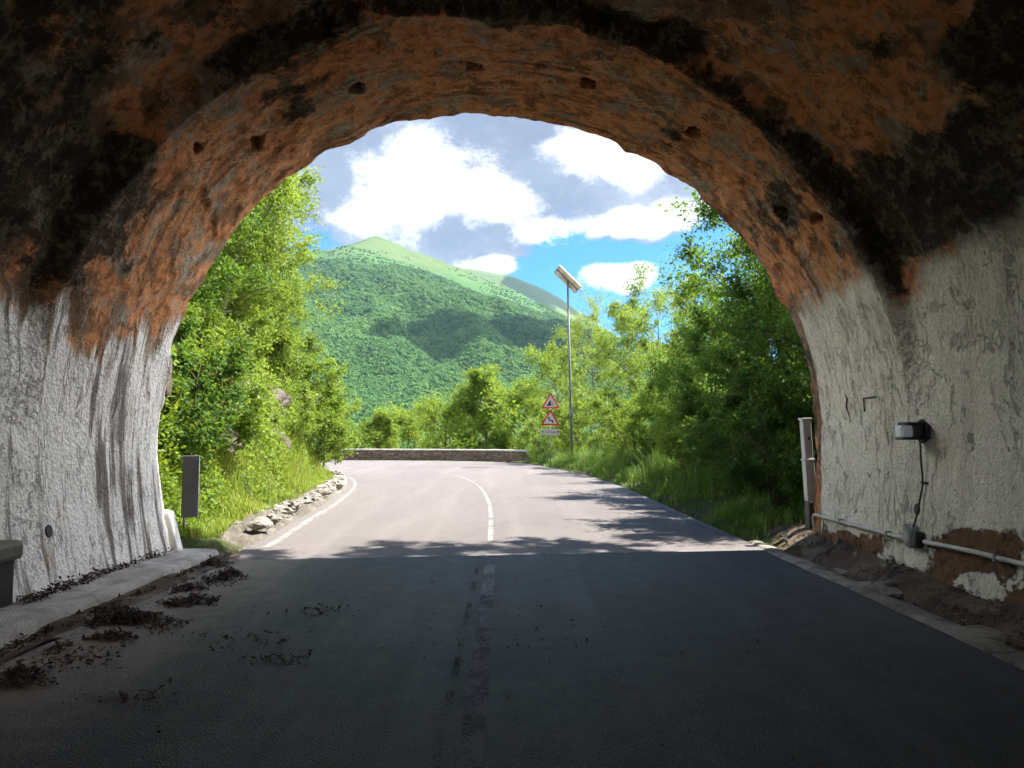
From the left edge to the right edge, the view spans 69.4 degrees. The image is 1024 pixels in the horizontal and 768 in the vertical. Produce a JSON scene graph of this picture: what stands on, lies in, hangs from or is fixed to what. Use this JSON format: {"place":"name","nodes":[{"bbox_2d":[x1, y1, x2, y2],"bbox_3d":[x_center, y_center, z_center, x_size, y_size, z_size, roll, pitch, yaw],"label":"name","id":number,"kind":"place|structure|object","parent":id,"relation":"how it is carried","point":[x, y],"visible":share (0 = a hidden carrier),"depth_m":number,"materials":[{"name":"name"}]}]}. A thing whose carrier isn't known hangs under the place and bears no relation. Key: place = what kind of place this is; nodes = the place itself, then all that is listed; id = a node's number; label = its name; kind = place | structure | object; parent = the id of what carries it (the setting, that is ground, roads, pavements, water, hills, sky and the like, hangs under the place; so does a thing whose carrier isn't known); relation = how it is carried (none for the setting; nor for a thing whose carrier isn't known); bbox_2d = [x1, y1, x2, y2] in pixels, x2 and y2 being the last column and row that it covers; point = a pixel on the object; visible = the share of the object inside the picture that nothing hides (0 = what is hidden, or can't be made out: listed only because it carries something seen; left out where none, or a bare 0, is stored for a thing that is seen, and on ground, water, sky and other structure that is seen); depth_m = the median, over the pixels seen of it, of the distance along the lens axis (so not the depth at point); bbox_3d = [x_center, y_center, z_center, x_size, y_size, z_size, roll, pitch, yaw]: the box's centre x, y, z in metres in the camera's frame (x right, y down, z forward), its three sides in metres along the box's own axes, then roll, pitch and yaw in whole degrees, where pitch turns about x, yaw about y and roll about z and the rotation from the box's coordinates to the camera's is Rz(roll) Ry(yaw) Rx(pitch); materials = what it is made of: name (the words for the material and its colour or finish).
{"place":"outdoors","nodes":[
{"label":"outdoors","id":0,"kind":"place"},
{"bbox_2d":[0,548,218,647],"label":"pavement","id":1,"kind":"structure","parent":0,"point":[16,619],"depth_m":6.96,"materials":[{"name":"concrete"}]},
{"bbox_2d":[0,540,22,607],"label":"utility box","id":2,"kind":"object","parent":1,"relation":"on","point":[11,551],"visible":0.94,"depth_m":6.37,"materials":[{"name":"black plastic"}]},
{"bbox_2d":[166,452,804,556],"bbox_3d":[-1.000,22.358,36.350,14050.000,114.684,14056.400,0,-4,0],"label":"ground","id":3,"kind":"structure","parent":0,"point":[218,544],"depth_m":12.91,"materials":[{"name":"soil"}]},
{"bbox_2d":[181,456,199,529],"bbox_3d":[-4.505,1.687,10.375,0.229,1.359,0.084,0,-4,0],"label":"marker plate","id":4,"kind":"object","parent":3,"relation":"on","point":[190,486],"visible":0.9,"depth_m":10.37,"materials":[{"name":"metal"}]},
{"bbox_2d":[158,314,254,494],"bbox_3d":[-5.837,0.295,12.470,3.337,3.359,2.542,0,-4,3],"label":"shrub","id":5,"kind":"object","parent":3,"relation":"on","point":[193,431],"visible":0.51,"depth_m":12.23,"materials":[{"name":"green plant"}]},
{"bbox_2d":[207,402,246,455],"bbox_3d":[-6.202,0.991,14.814,1.446,1.492,1.796,0,-4,0],"label":"rock outcrop","id":6,"kind":"object","parent":3,"relation":"on","point":[232,437],"visible":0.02,"depth_m":15.10,"materials":[{"name":"grey stone"}]},
{"bbox_2d":[208,372,247,425],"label":"shrub","id":7,"kind":"object","parent":3,"relation":"on","point":[233,391],"visible":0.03,"depth_m":15.28,"materials":[{"name":"green plant"}]},
{"bbox_2d":[163,299,299,455],"bbox_3d":[-6.112,0.014,14.244,3.706,3.338,2.825,3,-5,-33],"label":"shrub","id":8,"kind":"object","parent":3,"relation":"on","point":[244,431],"visible":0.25,"depth_m":14.18,"materials":[{"name":"green plant"}]},
{"bbox_2d":[183,204,283,334],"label":"tree","id":9,"kind":"object","parent":3,"relation":"on","point":[206,288],"visible":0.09,"depth_m":16.79,"materials":[{"name":"green plant"}]},
{"bbox_2d":[191,297,278,384],"bbox_3d":[-6.957,-0.853,17.292,2.999,2.455,2.286,-2,-4,24],"label":"shrub","id":10,"kind":"object","parent":3,"relation":"on","point":[218,320],"visible":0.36,"depth_m":17.15,"materials":[{"name":"green plant"}]},
{"bbox_2d":[157,314,321,536],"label":"undergrowth","id":11,"kind":"object","parent":3,"relation":"on","point":[213,472],"visible":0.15,"depth_m":12.66,"materials":[{"name":"green plant"}]},
{"bbox_2d":[157,410,334,538],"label":"verge grass","id":12,"kind":"structure","parent":3,"relation":"on","point":[304,482],"depth_m":14.19,"materials":[{"name":"green plant"}]},
{"bbox_2d":[189,175,321,337],"bbox_3d":[-7.059,-2.987,19.257,4.177,6.306,4.504,0,-4,-6],"label":"tree","id":13,"kind":"object","parent":3,"relation":"on","point":[283,193],"visible":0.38,"depth_m":19.29,"materials":[{"name":"green plant"}]},
{"bbox_2d":[224,379,291,451],"bbox_3d":[-7.108,0.848,19.230,2.710,2.071,2.551,0,-4,0],"label":"rock outcrop","id":14,"kind":"object","parent":3,"relation":"on","point":[282,394],"visible":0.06,"depth_m":19.70,"materials":[{"name":"grey stone"}]},
{"bbox_2d":[229,273,305,353],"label":"tree","id":15,"kind":"object","parent":3,"relation":"on","point":[290,309],"depth_m":26.94,"materials":[{"name":"green plant"}]},
{"bbox_2d":[209,163,328,340],"bbox_3d":[-7.646,-3.433,21.136,4.582,7.302,4.941,2,-4,-29],"label":"tree","id":16,"kind":"object","parent":3,"relation":"on","point":[307,178],"visible":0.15,"depth_m":20.96,"materials":[{"name":"green plant"}]},
{"bbox_2d":[229,277,314,377],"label":"tree","id":17,"kind":"object","parent":3,"relation":"on","point":[290,328],"visible":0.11,"depth_m":24.02,"materials":[{"name":"green plant"}]},
{"bbox_2d":[196,219,350,376],"bbox_3d":[-7.740,-2.297,22.269,4.325,6.148,4.933,-2,-5,29],"label":"tree","id":18,"kind":"object","parent":3,"relation":"on","point":[291,302],"visible":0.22,"depth_m":22.04,"materials":[{"name":"green plant"}]},
{"bbox_2d":[221,471,347,548],"bbox_3d":[-5.697,2.990,21.102,2.185,0.470,21.549,1,-4,-14],"label":"gravel strip","id":19,"kind":"object","parent":3,"relation":"on","point":[243,535],"visible":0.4,"depth_m":12.44,"materials":[{"name":"grey gravel"}]},
{"bbox_2d":[246,520,270,531],"bbox_3d":[-3.981,2.211,11.616,0.381,0.164,0.260,9,3,10],"label":"kerb rock","id":20,"kind":"object","parent":19,"relation":"on","point":[259,525],"visible":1,"depth_m":11.53,"materials":[{"name":"grey stone"}]},
{"bbox_2d":[254,516,271,521],"bbox_3d":[-4.112,2.259,12.155,0.317,0.136,0.220,6,7,-5],"label":"kerb rock","id":21,"kind":"object","parent":19,"relation":"on","point":[262,518],"visible":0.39,"depth_m":12.14,"materials":[{"name":"grey stone"}]},
{"bbox_2d":[270,514,281,523],"bbox_3d":[-4.108,2.304,12.709,0.315,0.136,0.214,8,21,23],"label":"kerb rock","id":22,"kind":"object","parent":19,"relation":"on","point":[275,519],"visible":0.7,"depth_m":12.63,"materials":[{"name":"grey stone"}]},
{"bbox_2d":[282,501,290,506],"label":"kerb rock","id":23,"kind":"object","parent":19,"relation":"on","point":[287,502],"visible":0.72,"depth_m":14.85,"materials":[{"name":"grey stone"}]},
{"bbox_2d":[280,507,293,514],"bbox_3d":[-4.202,2.374,13.819,0.215,0.136,0.309,3,-16,-2],"label":"kerb rock","id":24,"kind":"object","parent":19,"relation":"on","point":[287,510],"visible":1,"depth_m":13.71,"materials":[{"name":"grey stone"}]},
{"bbox_2d":[290,501,299,509],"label":"kerb rock","id":25,"kind":"object","parent":19,"relation":"on","point":[295,504],"visible":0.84,"depth_m":14.81,"materials":[{"name":"grey stone"}]},
{"bbox_2d":[311,493,322,501],"bbox_3d":[-4.532,2.623,17.085,0.344,0.149,0.251,30,-13,-35],"label":"kerb rock","id":26,"kind":"object","parent":19,"relation":"on","point":[320,499],"visible":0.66,"depth_m":17.00,"materials":[{"name":"grey stone"}]},
{"bbox_2d":[318,488,332,495],"bbox_3d":[-4.622,2.658,18.171,0.282,0.174,0.407,-21,-10,32],"label":"kerb rock","id":27,"kind":"object","parent":19,"relation":"on","point":[325,491],"visible":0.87,"depth_m":18.08,"materials":[{"name":"grey stone"}]},
{"bbox_2d":[332,483,343,488],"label":"kerb rock","id":28,"kind":"object","parent":19,"relation":"on","point":[339,485],"visible":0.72,"depth_m":20.84,"materials":[{"name":"grey stone"}]},
{"bbox_2d":[251,323,327,414],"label":"shrub","id":29,"kind":"object","parent":3,"relation":"on","point":[289,378],"visible":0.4,"depth_m":22.69,"materials":[{"name":"green plant"}]},
{"bbox_2d":[255,371,326,444],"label":"shrub","id":30,"kind":"object","parent":3,"relation":"on","point":[297,425],"visible":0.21,"depth_m":20.45,"materials":[{"name":"green plant"}]},
{"bbox_2d":[255,361,356,448],"bbox_3d":[-7.036,0.603,24.091,4.069,3.053,3.101,3,-5,-36],"label":"shrub","id":31,"kind":"object","parent":3,"relation":"on","point":[331,376],"visible":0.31,"depth_m":24.05,"materials":[{"name":"green plant"}]},
{"bbox_2d":[267,335,344,438],"bbox_3d":[-7.841,0.192,25.348,3.753,4.031,4.924,3,-5,-34],"label":"shrub","id":32,"kind":"object","parent":3,"relation":"on","point":[318,366],"visible":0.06,"depth_m":24.48,"materials":[{"name":"green plant"}]},
{"bbox_2d":[286,399,326,456],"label":"shrub","id":33,"kind":"object","parent":3,"relation":"on","point":[297,404],"visible":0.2,"depth_m":21.56,"materials":[{"name":"green plant"}]},
{"bbox_2d":[309,392,343,448],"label":"shrub","id":34,"kind":"object","parent":3,"relation":"on","point":[331,421],"visible":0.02,"depth_m":27.29,"materials":[{"name":"green plant"}]},
{"bbox_2d":[303,395,368,466],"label":"shrub","id":35,"kind":"object","parent":3,"relation":"on","point":[335,445],"visible":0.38,"depth_m":26.11,"materials":[{"name":"green plant"}]},
{"bbox_2d":[325,425,381,448],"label":"tree","id":36,"kind":"object","parent":3,"relation":"on","point":[359,434],"visible":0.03,"depth_m":59.70,"materials":[{"name":"green plant"}]},
{"bbox_2d":[353,405,403,448],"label":"tree","id":37,"kind":"object","parent":3,"relation":"on","point":[389,432],"visible":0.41,"depth_m":61.41,"materials":[{"name":"green plant"}]},
{"bbox_2d":[373,396,444,448],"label":"tree","id":38,"kind":"object","parent":3,"relation":"on","point":[405,421],"visible":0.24,"depth_m":64.53,"materials":[{"name":"green plant"}]},
{"bbox_2d":[320,449,537,462],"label":"parapet wall","id":39,"kind":"structure","parent":3,"relation":"on","point":[492,455],"depth_m":46.86,"materials":[{"name":"stone"}]},
{"bbox_2d":[406,386,487,448],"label":"tree","id":40,"kind":"object","parent":3,"relation":"on","point":[433,411],"visible":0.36,"depth_m":59.04,"materials":[{"name":"green plant"}]},
{"bbox_2d":[411,359,552,450],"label":"tree","id":41,"kind":"object","parent":3,"relation":"on","point":[465,399],"visible":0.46,"depth_m":56.36,"materials":[{"name":"green plant"}]},
{"bbox_2d":[0,0,1023,604],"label":"road tunnel","id":42,"kind":"structure","parent":3,"relation":"on","point":[850,172],"depth_m":7.61,"materials":[{"name":"stone"}]},
{"bbox_2d":[811,513,902,539],"bbox_3d":[4.195,1.904,9.112,0.094,0.415,2.528,0,-4,1],"label":"conduit pipe","id":43,"kind":"object","parent":42,"relation":"attached to","point":[874,530],"visible":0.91,"depth_m":8.98,"materials":[{"name":"plastic"}]},
{"bbox_2d":[895,419,930,442],"bbox_3d":[4.185,0.497,7.759,0.285,0.250,0.217,0,-4,0],"label":"wall lamp","id":44,"kind":"object","parent":42,"relation":"attached to","point":[920,430],"visible":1,"depth_m":7.69,"materials":[{"name":"black plastic"}]},
{"bbox_2d":[902,523,924,548],"bbox_3d":[4.201,1.597,7.763,0.142,0.267,0.275,0,-4,0],"label":"junction box","id":45,"kind":"object","parent":42,"relation":"attached to","point":[913,537],"visible":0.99,"depth_m":7.71,"materials":[{"name":"black plastic"}]},
{"bbox_2d":[912,440,927,526],"bbox_3d":[4.250,1.034,7.732,0.131,0.967,0.114,0,-4,0],"label":"power cable","id":46,"kind":"object","parent":42,"relation":"attached to","point":[922,482],"visible":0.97,"depth_m":7.73,"materials":[{"name":"rubber"}]},
{"bbox_2d":[922,539,1023,566],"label":"conduit pipe","id":47,"kind":"object","parent":42,"relation":"attached to","point":[996,557],"visible":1,"depth_m":6.63,"materials":[{"name":"plastic"}]},
{"bbox_2d":[469,371,573,453],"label":"tree","id":48,"kind":"object","parent":3,"relation":"on","point":[502,405],"visible":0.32,"depth_m":54.01,"materials":[{"name":"green plant"}]},
{"bbox_2d":[516,416,580,459],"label":"shrub","id":49,"kind":"object","parent":3,"relation":"on","point":[524,432],"visible":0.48,"depth_m":43.93,"materials":[{"name":"green plant"}]},
{"bbox_2d":[541,393,559,467],"bbox_3d":[1.860,2.378,35.925,0.911,3.912,0.154,0,-4,4],"label":"road sign","id":50,"kind":"object","parent":3,"relation":"on","point":[550,403],"visible":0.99,"depth_m":35.96,"materials":[{"name":"metal"}]},
{"bbox_2d":[507,339,594,454],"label":"tree","id":51,"kind":"object","parent":3,"relation":"on","point":[546,363],"visible":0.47,"depth_m":48.97,"materials":[{"name":"green plant"}]},
{"bbox_2d":[554,265,580,456],"bbox_3d":[2.844,-0.843,37.453,1.377,10.389,0.547,0,-4,0],"label":"solar post","id":52,"kind":"object","parent":3,"relation":"on","point":[567,279],"visible":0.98,"depth_m":37.59,"materials":[{"name":"metal"}]},
{"bbox_2d":[539,398,607,458],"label":"shrub","id":53,"kind":"object","parent":3,"relation":"on","point":[559,441],"visible":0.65,"depth_m":39.62,"materials":[{"name":"green plant"}]},
{"bbox_2d":[547,282,624,435],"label":"tree","id":54,"kind":"object","parent":3,"relation":"on","point":[577,327],"visible":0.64,"depth_m":41.68,"materials":[{"name":"green plant"}]},
{"bbox_2d":[576,395,631,458],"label":"shrub","id":55,"kind":"object","parent":3,"relation":"on","point":[597,419],"visible":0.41,"depth_m":35.06,"materials":[{"name":"green plant"}]},
{"bbox_2d":[584,295,666,422],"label":"tree","id":56,"kind":"object","parent":3,"relation":"on","point":[604,343],"visible":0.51,"depth_m":36.02,"materials":[{"name":"green plant"}]},
{"bbox_2d":[583,385,677,460],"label":"shrub","id":57,"kind":"object","parent":3,"relation":"on","point":[633,438],"visible":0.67,"depth_m":28.52,"materials":[{"name":"green plant"}]},
{"bbox_2d":[608,260,707,421],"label":"tree","id":58,"kind":"object","parent":3,"relation":"on","point":[638,327],"visible":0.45,"depth_m":31.50,"materials":[{"name":"green plant"}]},
{"bbox_2d":[633,337,708,452],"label":"tree","id":59,"kind":"object","parent":3,"relation":"on","point":[665,386],"visible":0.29,"depth_m":26.79,"materials":[{"name":"green plant"}]},
{"bbox_2d":[525,431,817,544],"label":"verge grass","id":60,"kind":"structure","parent":3,"relation":"on","point":[626,467],"depth_m":18.59,"materials":[{"name":"green plant"}]},
{"bbox_2d":[651,269,727,409],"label":"tree","id":61,"kind":"object","parent":3,"relation":"on","point":[687,301],"visible":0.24,"depth_m":25.28,"materials":[{"name":"green plant"}]},
{"bbox_2d":[646,384,733,478],"bbox_3d":[5.302,1.406,20.974,2.888,3.102,3.789,0,-4,-3],"label":"shrub","id":62,"kind":"object","parent":3,"relation":"on","point":[668,445],"visible":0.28,"depth_m":20.52,"materials":[{"name":"green plant"}]},
{"bbox_2d":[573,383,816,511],"bbox_3d":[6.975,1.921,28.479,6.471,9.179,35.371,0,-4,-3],"label":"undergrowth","id":63,"kind":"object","parent":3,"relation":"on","point":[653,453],"visible":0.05,"depth_m":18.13,"materials":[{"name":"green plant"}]},
{"bbox_2d":[649,292,768,452],"bbox_3d":[5.855,-0.083,21.492,3.685,5.374,4.173,-1,-4,10],"label":"tree","id":64,"kind":"object","parent":3,"relation":"on","point":[688,335],"visible":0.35,"depth_m":21.28,"materials":[{"name":"green plant"}]},
{"bbox_2d":[651,187,801,393],"bbox_3d":[6.638,-2.315,19.655,5.066,7.704,6.034,2,-4,-26],"label":"tree","id":65,"kind":"object","parent":3,"relation":"on","point":[689,251],"visible":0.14,"depth_m":19.77,"materials":[{"name":"green plant"}]},
{"bbox_2d":[671,347,811,501],"bbox_3d":[5.138,1.087,15.828,3.845,3.519,2.928,-2,-4,29],"label":"shrub","id":66,"kind":"object","parent":3,"relation":"on","point":[710,451],"visible":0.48,"depth_m":15.78,"materials":[{"name":"green plant"}]},
{"bbox_2d":[678,259,810,447],"bbox_3d":[6.077,-0.601,18.001,3.547,5.172,4.016,-4,-6,44],"label":"tree","id":67,"kind":"object","parent":3,"relation":"on","point":[739,292],"visible":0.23,"depth_m":17.98,"materials":[{"name":"green plant"}]},
{"bbox_2d":[688,232,812,407],"bbox_3d":[6.387,-2.393,13.737,4.804,6.519,4.974,2,-4,-29],"label":"tree","id":68,"kind":"object","parent":3,"relation":"on","point":[766,301],"visible":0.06,"depth_m":13.91,"materials":[{"name":"green plant"}]},
{"bbox_2d":[705,364,816,509],"bbox_3d":[4.845,1.107,12.964,3.001,3.022,2.286,3,-5,-37],"label":"shrub","id":69,"kind":"object","parent":3,"relation":"on","point":[738,424],"visible":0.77,"depth_m":12.92,"materials":[{"name":"green plant"}]},
{"bbox_2d":[712,236,812,428],"bbox_3d":[6.799,-1.784,16.666,4.231,6.044,4.381,-2,-5,31],"label":"tree","id":70,"kind":"object","parent":3,"relation":"on","point":[763,273],"visible":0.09,"depth_m":16.64,"materials":[{"name":"green plant"}]},
{"bbox_2d":[232,460,760,559],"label":"road","id":71,"kind":"structure","parent":0,"point":[384,508],"depth_m":14.21,"materials":[{"name":"grey asphalt"}]},
{"bbox_2d":[266,477,356,546],"bbox_3d":[-22.846,3.690,30.346,53.139,0.001,16.242,-2,-4,29],"label":"edge marking","id":72,"kind":"object","parent":71,"relation":"on","point":[308,519],"visible":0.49,"depth_m":13.84,"materials":[{"name":"paint"}]},
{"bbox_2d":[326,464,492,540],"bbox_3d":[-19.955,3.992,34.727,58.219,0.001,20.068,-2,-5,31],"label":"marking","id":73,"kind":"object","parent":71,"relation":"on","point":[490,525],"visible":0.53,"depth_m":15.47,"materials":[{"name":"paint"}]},
{"bbox_2d":[403,460,734,540],"bbox_3d":[-16.450,4.285,38.986,63.592,0.001,25.394,-3,-5,33],"label":"edge marking","id":74,"kind":"object","parent":71,"relation":"on","point":[701,526],"visible":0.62,"depth_m":15.88,"materials":[{"name":"paint"}]},
{"bbox_2d":[277,236,729,388],"bbox_3d":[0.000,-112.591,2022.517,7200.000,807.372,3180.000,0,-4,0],"label":"mountain","id":75,"kind":"structure","parent":0,"point":[376,244],"depth_m":2206.81,"materials":[{"name":"green plant"}]},
{"bbox_2d":[248,245,694,449],"bbox_3d":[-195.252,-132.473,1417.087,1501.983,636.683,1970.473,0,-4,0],"label":"mountain forest","id":76,"kind":"object","parent":75,"relation":"on","point":[390,361],"visible":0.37,"depth_m":1071.27,"materials":[{"name":"green plant"}]},
{"bbox_2d":[0,550,1023,767],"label":"tunnel road","id":77,"kind":"structure","parent":0,"point":[780,694],"depth_m":4.91,"materials":[{"name":"grey asphalt"}]},
{"bbox_2d":[0,553,240,662],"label":"gutter","id":78,"kind":"object","parent":77,"relation":"on","point":[163,584],"visible":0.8,"depth_m":6.96,"materials":[{"name":"grey concrete"}]},
{"bbox_2d":[0,560,240,671],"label":"edge marking","id":79,"kind":"object","parent":77,"relation":"on","point":[68,636],"visible":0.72,"depth_m":5.99,"materials":[{"name":"paint"}]},
{"bbox_2d":[0,547,797,706],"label":"leaf litter","id":80,"kind":"object","parent":77,"relation":"on","point":[122,614],"visible":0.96,"depth_m":6.30,"materials":[{"name":"brown plant"}]},
{"bbox_2d":[432,557,479,767],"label":"tar seam","id":81,"kind":"object","parent":77,"relation":"on","point":[458,664],"visible":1,"depth_m":5.27,"materials":[{"name":"black asphalt"}]},
{"bbox_2d":[456,556,494,767],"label":"marking","id":82,"kind":"object","parent":77,"relation":"on","point":[471,749],"visible":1,"depth_m":4.69,"materials":[{"name":"paint"}]},
{"bbox_2d":[229,549,764,559],"bbox_3d":[-0.100,2.282,9.901,7.256,0.001,0.109,0,-4,-6],"label":"road joint","id":83,"kind":"object","parent":77,"relation":"on","point":[491,554],"visible":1,"depth_m":9.90,"materials":[{"name":"paint"}]},
{"bbox_2d":[749,541,1023,669],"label":"kerb","id":84,"kind":"structure","parent":77,"relation":"on","point":[1006,653],"depth_m":6.62,"materials":[{"name":"concrete"}]},
{"bbox_2d":[258,113,776,362],"label":"sky","id":85,"kind":"structure","parent":0,"point":[522,199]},
{"bbox_2d":[465,269,616,336],"bbox_3d":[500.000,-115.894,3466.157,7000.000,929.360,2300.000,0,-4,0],"label":"ridge","id":86,"kind":"structure","parent":0,"point":[539,295],"depth_m":3564.64,"materials":[{"name":"plant"}]},
{"bbox_2d":[750,522,1023,652],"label":"dirt verge","id":87,"kind":"structure","parent":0,"point":[909,582],"depth_m":7.41,"materials":[{"name":"brown soil"}]},
{"bbox_2d":[157,521,1023,764],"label":"verge litter","id":88,"kind":"object","parent":87,"relation":"on","point":[798,533],"visible":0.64,"depth_m":6.49,"materials":[{"name":"brown plant"}]},
{"bbox_2d":[798,418,815,528],"bbox_3d":[4.368,1.384,10.881,0.223,1.773,0.180,0,-4,0],"label":"cable cover","id":89,"kind":"object","parent":87,"relation":"on","point":[808,468],"visible":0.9,"depth_m":10.84,"materials":[{"name":"grey plastic"}]},
{"bbox_2d":[834,537,839,544],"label":"loose stone","id":90,"kind":"object","parent":87,"relation":"on","point":[837,541],"visible":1,"depth_m":9.41,"materials":[{"name":"grey stone"}]},
{"bbox_2d":[828,568,848,575],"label":"concrete slab","id":91,"kind":"structure","parent":87,"relation":"on","point":[841,572],"depth_m":8.57,"materials":[{"name":"grey concrete"}]},
{"bbox_2d":[853,581,902,596],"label":"concrete slab","id":92,"kind":"structure","parent":87,"relation":"on","point":[891,590],"depth_m":7.52,"materials":[{"name":"grey concrete"}]},
{"bbox_2d":[882,580,894,585],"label":"loose stone","id":93,"kind":"object","parent":92,"relation":"on","point":[888,582],"visible":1,"depth_m":7.57,"materials":[{"name":"grey stone"}]},
{"bbox_2d":[882,564,888,570],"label":"loose stone","id":94,"kind":"object","parent":87,"relation":"on","point":[885,567],"visible":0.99,"depth_m":7.96,"materials":[{"name":"stone"}]},
{"bbox_2d":[884,558,892,564],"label":"loose stone","id":95,"kind":"object","parent":87,"relation":"on","point":[889,562],"visible":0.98,"depth_m":8.12,"materials":[{"name":"stone"}]},
{"bbox_2d":[888,555,894,561],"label":"loose stone","id":96,"kind":"object","parent":87,"relation":"on","point":[891,558],"visible":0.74,"depth_m":8.15,"materials":[{"name":"stone"}]},
{"bbox_2d":[950,625,1007,644],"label":"concrete slab","id":97,"kind":"structure","parent":87,"relation":"on","point":[973,631],"depth_m":5.82,"materials":[{"name":"grey concrete"}]},
{"bbox_2d":[991,609,1000,616],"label":"loose stone","id":98,"kind":"object","parent":87,"relation":"on","point":[996,612],"visible":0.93,"depth_m":6.06,"materials":[{"name":"grey stone"}]}
]}

